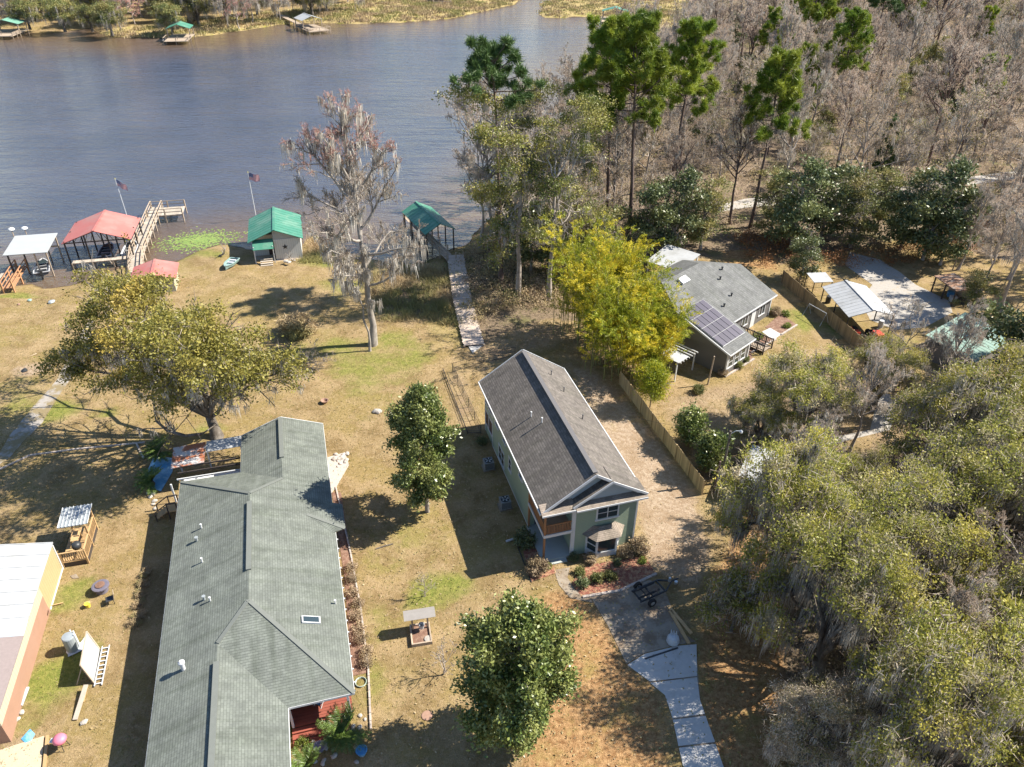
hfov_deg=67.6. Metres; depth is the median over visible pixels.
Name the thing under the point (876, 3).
pine tree
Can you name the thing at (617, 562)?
bush
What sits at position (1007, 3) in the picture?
evergreen tree
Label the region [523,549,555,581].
mulch bed
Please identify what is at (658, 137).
bare tree
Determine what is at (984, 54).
bare tree
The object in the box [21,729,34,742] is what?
ground patch
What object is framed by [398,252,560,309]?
green brush
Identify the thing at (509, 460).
window
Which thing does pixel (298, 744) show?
bush
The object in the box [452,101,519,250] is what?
bare tree
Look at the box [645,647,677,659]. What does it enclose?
channel drain
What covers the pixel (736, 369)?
bed edging
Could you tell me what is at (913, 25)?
evergreen tree
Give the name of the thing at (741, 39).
pine tree
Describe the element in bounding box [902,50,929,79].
evergreen tree
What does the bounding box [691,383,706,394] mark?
bush
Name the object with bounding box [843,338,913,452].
bare tree
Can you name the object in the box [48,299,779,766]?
fallen leaves
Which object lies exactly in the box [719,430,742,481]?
utility pole
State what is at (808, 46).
bare tree
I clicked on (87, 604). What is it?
bucket
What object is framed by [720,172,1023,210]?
road
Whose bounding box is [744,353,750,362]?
bush
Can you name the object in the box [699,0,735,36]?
bare tree
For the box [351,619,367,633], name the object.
bush
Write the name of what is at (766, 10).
bare tree
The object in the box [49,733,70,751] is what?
toy grill
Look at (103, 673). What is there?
ladder
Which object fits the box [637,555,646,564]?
bush
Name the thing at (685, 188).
evergreen tree
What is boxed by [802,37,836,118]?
bare tree
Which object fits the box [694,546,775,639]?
young oak tree
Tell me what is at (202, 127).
water
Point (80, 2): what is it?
mossy tree
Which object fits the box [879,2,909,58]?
pine tree
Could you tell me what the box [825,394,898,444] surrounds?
gravel yard
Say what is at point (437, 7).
marsh grass
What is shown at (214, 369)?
live oak tree
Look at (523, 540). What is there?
bush
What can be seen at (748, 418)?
live oak tree
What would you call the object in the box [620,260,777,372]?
house
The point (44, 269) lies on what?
motor boat
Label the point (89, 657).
leaning board
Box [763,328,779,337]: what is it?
garden path
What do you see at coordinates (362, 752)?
plant pot
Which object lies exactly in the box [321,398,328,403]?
fire ring
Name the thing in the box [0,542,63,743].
workshop
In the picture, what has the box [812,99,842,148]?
evergreen tree
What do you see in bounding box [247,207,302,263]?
cabin
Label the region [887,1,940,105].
bare tree
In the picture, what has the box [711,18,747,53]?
bare tree
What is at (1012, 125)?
bare tree
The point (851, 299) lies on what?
carport
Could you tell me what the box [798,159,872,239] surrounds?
evergreen tree
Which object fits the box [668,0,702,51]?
bare tree
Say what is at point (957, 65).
bare tree
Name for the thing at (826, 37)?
bare tree
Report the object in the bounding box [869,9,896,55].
bare tree
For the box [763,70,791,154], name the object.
bare tree
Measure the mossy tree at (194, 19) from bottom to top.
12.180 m
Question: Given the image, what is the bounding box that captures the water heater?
[61,630,79,653]
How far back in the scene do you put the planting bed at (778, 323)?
89.67 m
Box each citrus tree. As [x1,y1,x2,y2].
[671,399,712,447]
[690,427,736,475]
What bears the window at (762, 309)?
in the house at (729, 299)
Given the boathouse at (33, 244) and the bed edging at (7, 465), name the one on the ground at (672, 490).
the bed edging at (7, 465)
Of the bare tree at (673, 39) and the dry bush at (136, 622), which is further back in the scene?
the bare tree at (673, 39)
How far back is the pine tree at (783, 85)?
102.40 m
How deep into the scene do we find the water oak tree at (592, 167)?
97.59 m
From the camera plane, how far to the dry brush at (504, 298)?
96.28 m
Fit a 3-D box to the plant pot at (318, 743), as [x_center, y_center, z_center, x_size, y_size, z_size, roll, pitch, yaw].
[-11.528,21.820,45.822,0.720,0.420,0.702,1,34,0]
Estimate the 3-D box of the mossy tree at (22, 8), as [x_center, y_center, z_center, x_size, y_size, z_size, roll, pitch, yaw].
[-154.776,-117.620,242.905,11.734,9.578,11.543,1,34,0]
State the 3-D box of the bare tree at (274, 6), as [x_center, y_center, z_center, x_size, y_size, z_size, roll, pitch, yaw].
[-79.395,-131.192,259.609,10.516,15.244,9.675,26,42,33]
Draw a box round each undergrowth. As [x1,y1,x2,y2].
[513,0,1023,273]
[522,2,1023,235]
[701,430,1023,766]
[727,207,995,269]
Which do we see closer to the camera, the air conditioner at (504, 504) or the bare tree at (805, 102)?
the air conditioner at (504, 504)
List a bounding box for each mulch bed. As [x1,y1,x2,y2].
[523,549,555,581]
[572,556,654,595]
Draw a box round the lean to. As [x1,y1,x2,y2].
[647,244,699,271]
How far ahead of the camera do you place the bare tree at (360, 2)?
282.50 m
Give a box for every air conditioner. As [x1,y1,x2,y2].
[481,457,495,471]
[497,495,512,511]
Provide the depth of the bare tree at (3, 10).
250.94 m
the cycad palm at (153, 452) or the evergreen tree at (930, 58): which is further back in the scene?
the evergreen tree at (930, 58)
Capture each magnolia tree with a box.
[381,379,464,512]
[449,582,589,760]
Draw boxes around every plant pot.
[313,740,324,752]
[355,745,366,756]
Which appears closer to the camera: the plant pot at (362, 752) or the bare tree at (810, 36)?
the plant pot at (362, 752)
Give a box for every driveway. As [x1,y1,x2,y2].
[590,580,694,663]
[628,644,723,766]
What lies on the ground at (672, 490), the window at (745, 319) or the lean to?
the lean to
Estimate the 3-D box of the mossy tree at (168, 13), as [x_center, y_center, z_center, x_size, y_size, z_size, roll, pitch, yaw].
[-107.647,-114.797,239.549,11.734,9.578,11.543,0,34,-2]
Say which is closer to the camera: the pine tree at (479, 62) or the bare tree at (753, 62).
the pine tree at (479, 62)
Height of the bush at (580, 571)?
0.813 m
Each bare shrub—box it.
[409,571,434,596]
[430,637,456,674]
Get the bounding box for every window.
[498,442,504,469]
[508,455,511,474]
[583,521,623,557]
[595,505,619,521]
[727,355,733,368]
[733,350,740,364]
[739,346,746,360]
[741,314,748,325]
[758,304,765,316]
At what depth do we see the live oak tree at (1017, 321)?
77.77 m
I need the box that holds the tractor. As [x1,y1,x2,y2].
[865,328,883,338]
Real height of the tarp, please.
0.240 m
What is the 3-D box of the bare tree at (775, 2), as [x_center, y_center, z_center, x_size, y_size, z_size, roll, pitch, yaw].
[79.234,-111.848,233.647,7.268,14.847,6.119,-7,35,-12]
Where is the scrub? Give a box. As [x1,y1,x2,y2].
[486,0,1023,256]
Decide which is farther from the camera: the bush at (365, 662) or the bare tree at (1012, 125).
the bare tree at (1012, 125)
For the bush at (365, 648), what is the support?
on the mulch strip at (354, 647)
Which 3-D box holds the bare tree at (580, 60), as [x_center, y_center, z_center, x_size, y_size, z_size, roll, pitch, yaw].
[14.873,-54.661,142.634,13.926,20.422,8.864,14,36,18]
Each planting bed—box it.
[732,336,770,370]
[765,314,795,333]
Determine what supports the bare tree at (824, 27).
on the ground at (672, 490)
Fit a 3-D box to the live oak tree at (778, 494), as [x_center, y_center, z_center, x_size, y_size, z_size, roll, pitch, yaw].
[19.113,8.613,53.595,11.748,15.045,11.668,16,37,22]
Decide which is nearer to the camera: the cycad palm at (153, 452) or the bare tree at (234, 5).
the cycad palm at (153, 452)
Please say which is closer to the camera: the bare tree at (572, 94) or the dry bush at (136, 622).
the dry bush at (136, 622)
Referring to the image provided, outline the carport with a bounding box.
[820,280,895,333]
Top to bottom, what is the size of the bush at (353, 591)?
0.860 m
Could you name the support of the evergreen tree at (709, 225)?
on the ground at (672, 490)
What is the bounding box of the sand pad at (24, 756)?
[0,736,43,766]
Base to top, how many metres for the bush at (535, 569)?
1.509 m
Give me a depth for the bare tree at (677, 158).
108.90 m
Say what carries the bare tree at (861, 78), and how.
on the ground at (672, 490)
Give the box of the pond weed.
[152,226,247,254]
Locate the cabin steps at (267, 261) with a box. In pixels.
[260,258,272,266]
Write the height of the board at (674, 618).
0.090 m
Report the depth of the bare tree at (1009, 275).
99.53 m
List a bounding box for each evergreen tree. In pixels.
[485,197,517,247]
[495,197,557,272]
[539,198,586,269]
[562,196,624,263]
[610,179,680,259]
[626,78,682,134]
[635,110,651,142]
[646,164,715,246]
[678,174,735,249]
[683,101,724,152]
[688,115,706,136]
[707,63,738,104]
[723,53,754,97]
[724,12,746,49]
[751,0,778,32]
[751,163,797,234]
[760,154,839,249]
[781,235,827,280]
[789,65,823,116]
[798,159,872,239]
[811,29,829,49]
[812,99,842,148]
[822,169,898,251]
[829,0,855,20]
[858,163,909,234]
[875,169,952,249]
[884,72,912,113]
[891,153,985,260]
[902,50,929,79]
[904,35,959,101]
[905,9,925,34]
[916,186,995,264]
[919,47,944,75]
[929,71,970,117]
[943,87,966,119]
[948,267,1002,317]
[971,296,1023,372]
[995,0,1021,48]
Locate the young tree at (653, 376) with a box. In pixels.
[627,356,676,407]
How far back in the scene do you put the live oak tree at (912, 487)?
49.71 m
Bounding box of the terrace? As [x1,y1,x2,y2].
[289,696,352,746]
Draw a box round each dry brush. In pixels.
[359,262,467,328]
[451,233,574,325]
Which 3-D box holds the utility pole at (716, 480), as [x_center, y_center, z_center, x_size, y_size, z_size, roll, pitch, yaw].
[17.654,8.256,64.110,0.197,3.700,1.378,-25,42,-33]
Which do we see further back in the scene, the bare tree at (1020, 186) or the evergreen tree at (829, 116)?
the evergreen tree at (829, 116)
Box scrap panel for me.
[68,641,83,656]
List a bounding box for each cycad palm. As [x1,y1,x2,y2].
[132,465,163,495]
[138,433,172,462]
[291,743,320,766]
[316,699,372,754]
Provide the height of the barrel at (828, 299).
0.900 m
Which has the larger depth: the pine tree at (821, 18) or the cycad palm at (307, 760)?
the pine tree at (821, 18)
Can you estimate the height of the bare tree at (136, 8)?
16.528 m
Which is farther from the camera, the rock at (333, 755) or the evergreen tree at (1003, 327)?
the evergreen tree at (1003, 327)
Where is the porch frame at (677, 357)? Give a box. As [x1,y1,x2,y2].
[659,342,697,381]
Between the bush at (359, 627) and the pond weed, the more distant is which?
the pond weed
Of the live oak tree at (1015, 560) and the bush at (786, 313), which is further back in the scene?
the bush at (786, 313)
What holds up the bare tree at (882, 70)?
on the ground at (672, 490)
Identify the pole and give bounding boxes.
[707,356,714,384]
[713,461,724,492]
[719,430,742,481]
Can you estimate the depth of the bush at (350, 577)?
56.60 m
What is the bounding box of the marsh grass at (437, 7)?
[102,0,694,38]
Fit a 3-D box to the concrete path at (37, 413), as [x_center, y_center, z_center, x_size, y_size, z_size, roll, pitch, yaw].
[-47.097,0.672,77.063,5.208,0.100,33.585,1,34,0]
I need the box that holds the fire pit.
[91,579,108,594]
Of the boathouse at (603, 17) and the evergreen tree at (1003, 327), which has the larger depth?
the boathouse at (603, 17)
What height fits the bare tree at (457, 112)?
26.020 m
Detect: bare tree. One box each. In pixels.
[0,0,10,22]
[99,0,135,29]
[110,0,130,9]
[115,0,144,24]
[124,0,148,16]
[206,0,237,25]
[221,0,250,28]
[237,0,270,22]
[265,0,290,19]
[348,0,364,9]
[440,59,527,237]
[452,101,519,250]
[494,106,550,219]
[511,59,572,198]
[521,42,594,141]
[522,153,612,269]
[526,106,597,176]
[533,136,583,239]
[552,60,647,182]
[561,44,607,89]
[576,94,676,236]
[587,0,657,159]
[594,91,643,206]
[605,70,668,171]
[616,75,710,190]
[626,0,665,104]
[635,0,671,92]
[645,30,673,74]
[655,0,708,150]
[657,67,734,173]
[661,120,702,205]
[662,46,746,166]
[666,32,680,59]
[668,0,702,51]
[668,122,727,191]
[673,0,701,21]
[685,10,744,79]
[685,30,731,73]
[687,0,734,56]
[695,0,733,47]
[696,98,747,186]
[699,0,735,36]
[704,27,741,134]
[706,97,773,224]
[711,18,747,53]
[719,0,740,15]
[724,0,769,60]
[734,54,794,164]
[736,0,778,95]
[741,3,773,58]
[742,44,793,123]
[754,30,771,61]
[761,44,836,207]
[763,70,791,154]
[764,0,780,8]
[767,0,814,101]
[772,2,814,49]
[781,10,818,69]
[783,406,849,470]
[798,120,833,185]
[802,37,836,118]
[803,1,843,44]
[803,35,855,150]
[816,4,848,113]
[818,65,879,145]
[819,65,934,189]
[824,68,873,166]
[832,39,909,159]
[833,0,863,22]
[842,342,878,391]
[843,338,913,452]
[849,3,887,72]
[849,17,898,128]
[854,0,895,30]
[866,294,956,380]
[868,53,896,123]
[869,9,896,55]
[874,5,929,78]
[876,91,946,165]
[881,21,914,88]
[883,111,939,187]
[885,0,924,61]
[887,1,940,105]
[899,701,965,766]
[901,97,936,155]
[904,567,998,668]
[912,62,948,109]
[913,22,1001,169]
[914,632,1023,764]
[915,0,943,49]
[922,0,967,58]
[922,25,986,124]
[925,0,949,40]
[925,295,990,420]
[928,80,1003,189]
[931,0,968,60]
[939,25,975,64]
[947,0,984,37]
[956,8,997,83]
[956,177,1006,270]
[959,47,1023,185]
[961,37,993,119]
[965,0,1007,38]
[967,186,1023,275]
[970,0,996,31]
[971,506,1023,609]
[974,5,1022,60]
[975,8,1023,133]
[978,11,1023,143]
[979,90,1023,159]
[979,533,1023,620]
[983,80,1023,193]
[992,145,1023,256]
[999,198,1023,312]
[1003,0,1023,20]
[1004,0,1023,33]
[1006,209,1023,279]
[1008,60,1023,113]
[1016,242,1023,272]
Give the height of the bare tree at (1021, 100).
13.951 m
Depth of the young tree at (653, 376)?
73.13 m
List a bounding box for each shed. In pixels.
[131,259,178,292]
[736,444,790,503]
[922,312,1006,375]
[930,273,973,306]
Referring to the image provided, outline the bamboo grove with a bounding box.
[537,208,702,381]
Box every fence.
[443,369,471,433]
[452,364,480,431]
[455,347,514,369]
[619,371,704,494]
[781,270,865,348]
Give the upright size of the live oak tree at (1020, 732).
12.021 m
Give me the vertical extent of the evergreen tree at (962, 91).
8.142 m
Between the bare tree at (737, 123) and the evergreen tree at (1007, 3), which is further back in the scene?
the evergreen tree at (1007, 3)
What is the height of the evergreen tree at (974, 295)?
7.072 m
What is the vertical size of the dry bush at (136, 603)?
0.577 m
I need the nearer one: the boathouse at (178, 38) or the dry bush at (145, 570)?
the dry bush at (145, 570)
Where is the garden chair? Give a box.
[105,589,114,605]
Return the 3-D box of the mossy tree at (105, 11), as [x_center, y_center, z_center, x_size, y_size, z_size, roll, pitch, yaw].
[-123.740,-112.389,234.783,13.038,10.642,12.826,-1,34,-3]
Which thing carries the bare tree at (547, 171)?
on the ground at (672, 490)
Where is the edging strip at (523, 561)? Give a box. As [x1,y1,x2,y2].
[517,545,531,582]
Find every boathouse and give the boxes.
[0,17,29,39]
[2,233,63,276]
[61,210,142,267]
[162,21,194,44]
[294,13,330,34]
[402,201,455,255]
[600,6,627,24]
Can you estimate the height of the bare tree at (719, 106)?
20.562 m
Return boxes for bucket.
[84,601,90,607]
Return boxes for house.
[145,417,355,766]
[478,349,648,564]
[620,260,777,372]
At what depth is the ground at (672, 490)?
65.31 m
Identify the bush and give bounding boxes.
[126,617,141,628]
[130,607,146,618]
[131,597,145,608]
[134,587,147,599]
[136,578,149,588]
[139,566,151,578]
[293,735,314,749]
[342,569,358,584]
[344,559,357,571]
[345,583,360,597]
[348,607,365,622]
[349,594,364,609]
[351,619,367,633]
[351,630,369,646]
[356,651,374,669]
[358,643,373,657]
[475,436,487,445]
[512,525,537,550]
[524,552,551,578]
[568,551,579,561]
[574,564,585,576]
[574,575,590,589]
[582,551,597,565]
[589,571,605,584]
[604,568,619,582]
[612,558,621,566]
[617,542,633,560]
[628,535,650,556]
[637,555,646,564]
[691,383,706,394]
[717,368,728,375]
[735,360,744,368]
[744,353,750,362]
[769,306,782,315]
[781,310,790,316]
[781,322,791,328]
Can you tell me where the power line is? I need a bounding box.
[580,401,723,431]
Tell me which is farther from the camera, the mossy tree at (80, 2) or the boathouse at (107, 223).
the mossy tree at (80, 2)
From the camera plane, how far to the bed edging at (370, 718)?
52.15 m
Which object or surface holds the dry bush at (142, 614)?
on the ground at (672, 490)
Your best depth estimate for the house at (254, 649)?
49.35 m
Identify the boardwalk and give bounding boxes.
[446,254,484,347]
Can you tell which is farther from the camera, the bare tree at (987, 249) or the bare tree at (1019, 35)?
the bare tree at (1019, 35)
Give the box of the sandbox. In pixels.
[403,606,435,647]
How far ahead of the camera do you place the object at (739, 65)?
174.13 m
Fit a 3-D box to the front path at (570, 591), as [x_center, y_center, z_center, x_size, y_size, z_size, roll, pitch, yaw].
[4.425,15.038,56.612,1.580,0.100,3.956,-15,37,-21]
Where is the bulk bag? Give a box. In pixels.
[666,629,679,646]
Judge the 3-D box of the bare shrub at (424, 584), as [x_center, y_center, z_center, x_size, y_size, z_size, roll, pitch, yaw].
[-6.375,14.543,55.036,1.901,2.894,1.359,1,34,0]
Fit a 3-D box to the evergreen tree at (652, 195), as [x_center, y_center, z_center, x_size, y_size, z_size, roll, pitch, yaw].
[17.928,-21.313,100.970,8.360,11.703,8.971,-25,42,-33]
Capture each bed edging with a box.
[0,441,144,469]
[335,486,371,729]
[582,572,656,597]
[724,358,754,376]
[780,324,797,334]
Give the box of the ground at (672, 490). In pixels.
[0,0,1023,766]
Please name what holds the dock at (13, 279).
in the water
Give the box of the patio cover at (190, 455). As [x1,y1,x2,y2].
[170,436,240,502]
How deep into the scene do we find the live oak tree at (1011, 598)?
43.41 m
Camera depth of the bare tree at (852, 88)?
128.85 m
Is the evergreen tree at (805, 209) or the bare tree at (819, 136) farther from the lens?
the bare tree at (819, 136)
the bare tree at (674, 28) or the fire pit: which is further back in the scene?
the bare tree at (674, 28)
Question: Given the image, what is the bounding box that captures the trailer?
[631,577,678,606]
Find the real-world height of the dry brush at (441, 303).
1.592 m
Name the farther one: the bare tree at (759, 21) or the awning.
the bare tree at (759, 21)
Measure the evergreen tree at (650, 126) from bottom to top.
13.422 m
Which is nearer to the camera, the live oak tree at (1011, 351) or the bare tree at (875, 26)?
the live oak tree at (1011, 351)
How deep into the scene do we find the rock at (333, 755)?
45.49 m
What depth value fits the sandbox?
52.34 m
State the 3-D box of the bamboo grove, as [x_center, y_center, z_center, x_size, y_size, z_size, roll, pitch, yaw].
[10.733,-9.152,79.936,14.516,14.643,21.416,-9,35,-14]
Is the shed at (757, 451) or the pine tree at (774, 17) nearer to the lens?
the shed at (757, 451)
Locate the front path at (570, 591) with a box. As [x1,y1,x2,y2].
[555,567,591,602]
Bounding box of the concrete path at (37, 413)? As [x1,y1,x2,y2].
[0,323,91,463]
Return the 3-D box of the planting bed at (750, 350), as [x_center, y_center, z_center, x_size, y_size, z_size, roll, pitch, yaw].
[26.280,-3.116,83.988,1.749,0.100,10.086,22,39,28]
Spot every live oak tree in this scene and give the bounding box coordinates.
[26,231,318,450]
[695,414,876,596]
[724,383,804,448]
[743,478,956,698]
[746,332,869,447]
[757,656,886,766]
[821,450,1014,634]
[823,442,909,529]
[841,591,1023,766]
[844,328,934,408]
[874,349,1023,500]
[897,404,1023,574]
[920,552,1023,735]
[943,329,1023,444]
[963,702,1023,766]
[1002,306,1023,361]
[1008,524,1023,580]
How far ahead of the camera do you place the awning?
95.74 m
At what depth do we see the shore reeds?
105.55 m
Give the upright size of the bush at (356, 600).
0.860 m
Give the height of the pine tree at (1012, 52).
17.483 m
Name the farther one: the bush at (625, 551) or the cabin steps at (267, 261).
the cabin steps at (267, 261)
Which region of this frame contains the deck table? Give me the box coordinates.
[70,530,82,543]
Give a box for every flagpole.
[115,180,127,214]
[248,173,259,215]
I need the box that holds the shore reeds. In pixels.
[295,234,359,266]
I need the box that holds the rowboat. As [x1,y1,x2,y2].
[224,257,239,269]
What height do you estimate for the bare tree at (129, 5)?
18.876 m
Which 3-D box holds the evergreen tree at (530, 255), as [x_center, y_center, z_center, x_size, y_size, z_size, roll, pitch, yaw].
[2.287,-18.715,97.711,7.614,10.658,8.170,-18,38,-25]
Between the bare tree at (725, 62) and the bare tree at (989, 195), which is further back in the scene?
the bare tree at (725, 62)
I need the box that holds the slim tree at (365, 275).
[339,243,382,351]
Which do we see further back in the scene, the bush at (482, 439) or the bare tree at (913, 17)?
the bare tree at (913, 17)
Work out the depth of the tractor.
87.10 m
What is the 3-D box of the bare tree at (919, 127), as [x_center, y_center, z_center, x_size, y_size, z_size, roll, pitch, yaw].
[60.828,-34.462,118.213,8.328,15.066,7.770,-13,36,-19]
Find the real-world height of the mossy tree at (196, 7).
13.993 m
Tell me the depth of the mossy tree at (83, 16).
239.16 m
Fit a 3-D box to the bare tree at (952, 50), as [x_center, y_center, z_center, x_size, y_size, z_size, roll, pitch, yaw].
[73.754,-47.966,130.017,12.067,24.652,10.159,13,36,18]
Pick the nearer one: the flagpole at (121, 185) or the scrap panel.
the scrap panel
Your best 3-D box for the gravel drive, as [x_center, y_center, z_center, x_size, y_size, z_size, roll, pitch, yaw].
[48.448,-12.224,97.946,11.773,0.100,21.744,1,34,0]
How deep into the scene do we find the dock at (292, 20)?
258.99 m
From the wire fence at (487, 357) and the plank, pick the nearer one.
the plank
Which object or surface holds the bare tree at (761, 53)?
on the ground at (672, 490)
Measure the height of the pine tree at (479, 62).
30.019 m
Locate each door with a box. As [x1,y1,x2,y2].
[269,244,274,254]
[749,310,755,327]
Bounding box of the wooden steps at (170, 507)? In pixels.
[154,494,177,521]
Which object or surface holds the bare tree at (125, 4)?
on the ground at (672, 490)
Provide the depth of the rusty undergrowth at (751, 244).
105.48 m
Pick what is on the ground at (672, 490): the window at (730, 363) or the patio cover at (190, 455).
the patio cover at (190, 455)
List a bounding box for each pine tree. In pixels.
[447,33,545,283]
[561,8,653,229]
[580,6,680,247]
[654,14,727,203]
[738,10,746,54]
[740,41,814,227]
[754,6,797,48]
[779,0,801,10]
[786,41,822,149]
[793,0,841,41]
[804,0,841,41]
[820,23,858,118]
[828,5,876,139]
[858,13,873,44]
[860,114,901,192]
[865,0,904,86]
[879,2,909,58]
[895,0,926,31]
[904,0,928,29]
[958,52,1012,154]
[968,5,1000,68]
[1004,36,1023,76]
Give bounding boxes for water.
[0,0,629,288]
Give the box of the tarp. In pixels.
[149,457,172,490]
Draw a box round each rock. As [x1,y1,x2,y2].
[80,719,87,725]
[330,752,336,758]
[372,409,381,413]
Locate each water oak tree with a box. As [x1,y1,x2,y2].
[431,82,565,295]
[470,77,573,241]
[517,90,618,300]
[548,101,622,215]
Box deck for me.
[57,503,98,567]
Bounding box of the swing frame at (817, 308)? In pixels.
[802,303,827,324]
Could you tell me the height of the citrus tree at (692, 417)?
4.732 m
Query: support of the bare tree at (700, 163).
on the ground at (672, 490)
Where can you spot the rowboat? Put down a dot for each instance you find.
(230, 262)
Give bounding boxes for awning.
[804,272,832,294]
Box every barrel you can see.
[825,295,830,303]
[877,319,884,327]
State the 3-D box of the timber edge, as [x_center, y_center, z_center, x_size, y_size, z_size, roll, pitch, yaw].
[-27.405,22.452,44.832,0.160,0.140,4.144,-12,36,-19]
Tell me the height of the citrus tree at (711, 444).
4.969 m
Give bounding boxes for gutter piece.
[21,687,29,705]
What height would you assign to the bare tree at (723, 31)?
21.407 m
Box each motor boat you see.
[33,258,49,278]
[95,242,114,262]
[120,241,137,255]
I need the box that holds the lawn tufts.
[0,275,1022,766]
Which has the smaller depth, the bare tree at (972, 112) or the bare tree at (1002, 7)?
the bare tree at (972, 112)
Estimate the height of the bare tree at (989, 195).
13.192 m
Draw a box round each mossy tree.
[0,0,41,29]
[10,0,48,21]
[35,0,79,31]
[67,0,114,17]
[68,2,98,31]
[87,0,131,35]
[143,0,170,21]
[148,1,186,33]
[169,0,216,24]
[171,0,211,20]
[210,0,242,13]
[246,0,271,14]
[290,0,330,14]
[318,0,339,11]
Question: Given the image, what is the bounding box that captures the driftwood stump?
[219,244,225,255]
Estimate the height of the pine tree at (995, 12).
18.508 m
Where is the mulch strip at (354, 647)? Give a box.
[332,492,369,675]
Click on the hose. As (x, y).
(359, 678)
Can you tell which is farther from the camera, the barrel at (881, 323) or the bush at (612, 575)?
the barrel at (881, 323)
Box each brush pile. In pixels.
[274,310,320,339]
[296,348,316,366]
[299,338,336,380]
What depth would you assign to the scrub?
142.22 m
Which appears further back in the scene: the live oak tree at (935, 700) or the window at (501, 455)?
the window at (501, 455)
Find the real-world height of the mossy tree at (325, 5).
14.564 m
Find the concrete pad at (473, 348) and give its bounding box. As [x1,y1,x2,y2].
[468,343,484,353]
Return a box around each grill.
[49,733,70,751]
[71,541,81,555]
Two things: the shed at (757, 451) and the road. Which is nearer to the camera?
the shed at (757, 451)
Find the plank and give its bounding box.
[73,684,87,719]
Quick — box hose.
[355,677,366,686]
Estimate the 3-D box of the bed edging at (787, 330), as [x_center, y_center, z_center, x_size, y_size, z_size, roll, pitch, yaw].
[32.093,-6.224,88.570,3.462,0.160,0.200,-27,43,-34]
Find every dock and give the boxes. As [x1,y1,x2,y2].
[0,259,29,293]
[0,264,15,282]
[71,255,130,270]
[126,200,162,276]
[146,199,186,222]
[277,13,313,33]
[402,210,456,265]
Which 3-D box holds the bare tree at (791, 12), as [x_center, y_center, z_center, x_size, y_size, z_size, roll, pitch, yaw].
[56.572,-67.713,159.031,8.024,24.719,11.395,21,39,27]
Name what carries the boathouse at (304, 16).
in the water
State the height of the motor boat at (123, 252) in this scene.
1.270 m
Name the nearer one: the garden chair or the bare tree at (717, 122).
the garden chair
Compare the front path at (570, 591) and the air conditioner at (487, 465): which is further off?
the air conditioner at (487, 465)
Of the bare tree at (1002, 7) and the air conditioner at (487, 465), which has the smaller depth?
the air conditioner at (487, 465)
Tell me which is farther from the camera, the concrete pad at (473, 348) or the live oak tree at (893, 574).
the concrete pad at (473, 348)
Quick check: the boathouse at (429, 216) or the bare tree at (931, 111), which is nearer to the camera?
the boathouse at (429, 216)
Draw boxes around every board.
[76,631,99,684]
[667,605,692,634]
[668,610,690,644]
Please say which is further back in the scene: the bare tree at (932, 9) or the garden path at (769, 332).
the bare tree at (932, 9)
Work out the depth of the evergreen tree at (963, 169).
99.10 m
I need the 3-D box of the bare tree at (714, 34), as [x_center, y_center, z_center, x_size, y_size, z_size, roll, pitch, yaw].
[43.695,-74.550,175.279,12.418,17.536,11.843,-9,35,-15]
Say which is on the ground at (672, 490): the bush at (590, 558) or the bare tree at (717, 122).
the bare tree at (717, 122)
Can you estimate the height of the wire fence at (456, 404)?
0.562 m
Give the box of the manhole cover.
[422,710,431,720]
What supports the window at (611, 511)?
in the house at (574, 482)
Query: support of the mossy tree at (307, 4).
on the ground at (672, 490)
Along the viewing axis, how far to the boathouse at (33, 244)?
99.86 m
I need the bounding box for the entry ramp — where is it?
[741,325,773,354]
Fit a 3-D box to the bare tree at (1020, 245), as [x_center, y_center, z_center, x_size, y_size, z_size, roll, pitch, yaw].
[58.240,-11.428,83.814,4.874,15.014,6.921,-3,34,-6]
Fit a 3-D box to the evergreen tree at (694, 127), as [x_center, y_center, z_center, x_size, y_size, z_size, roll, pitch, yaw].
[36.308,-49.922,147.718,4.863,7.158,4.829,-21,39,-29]
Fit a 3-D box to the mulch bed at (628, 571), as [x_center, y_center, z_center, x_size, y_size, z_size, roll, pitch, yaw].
[7.576,14.496,57.457,6.508,0.100,2.908,-7,35,-11]
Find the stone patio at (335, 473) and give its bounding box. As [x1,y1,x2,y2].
[328,452,348,492]
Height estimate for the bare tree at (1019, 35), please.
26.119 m
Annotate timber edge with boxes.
[42,735,48,766]
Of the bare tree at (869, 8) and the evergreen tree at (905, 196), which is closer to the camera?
the evergreen tree at (905, 196)
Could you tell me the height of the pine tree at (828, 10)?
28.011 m
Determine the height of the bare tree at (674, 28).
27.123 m
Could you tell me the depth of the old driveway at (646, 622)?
54.04 m
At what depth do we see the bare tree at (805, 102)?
108.47 m
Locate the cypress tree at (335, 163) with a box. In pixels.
[279,86,428,346]
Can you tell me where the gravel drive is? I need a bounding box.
[846,252,951,329]
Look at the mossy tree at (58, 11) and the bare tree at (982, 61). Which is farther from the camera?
the mossy tree at (58, 11)
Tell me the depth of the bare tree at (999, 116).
137.01 m
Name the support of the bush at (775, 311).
on the ground at (672, 490)
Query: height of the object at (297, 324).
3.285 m
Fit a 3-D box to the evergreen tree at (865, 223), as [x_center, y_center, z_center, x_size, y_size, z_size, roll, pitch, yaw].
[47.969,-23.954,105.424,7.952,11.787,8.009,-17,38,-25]
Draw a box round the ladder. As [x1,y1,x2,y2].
[94,645,109,686]

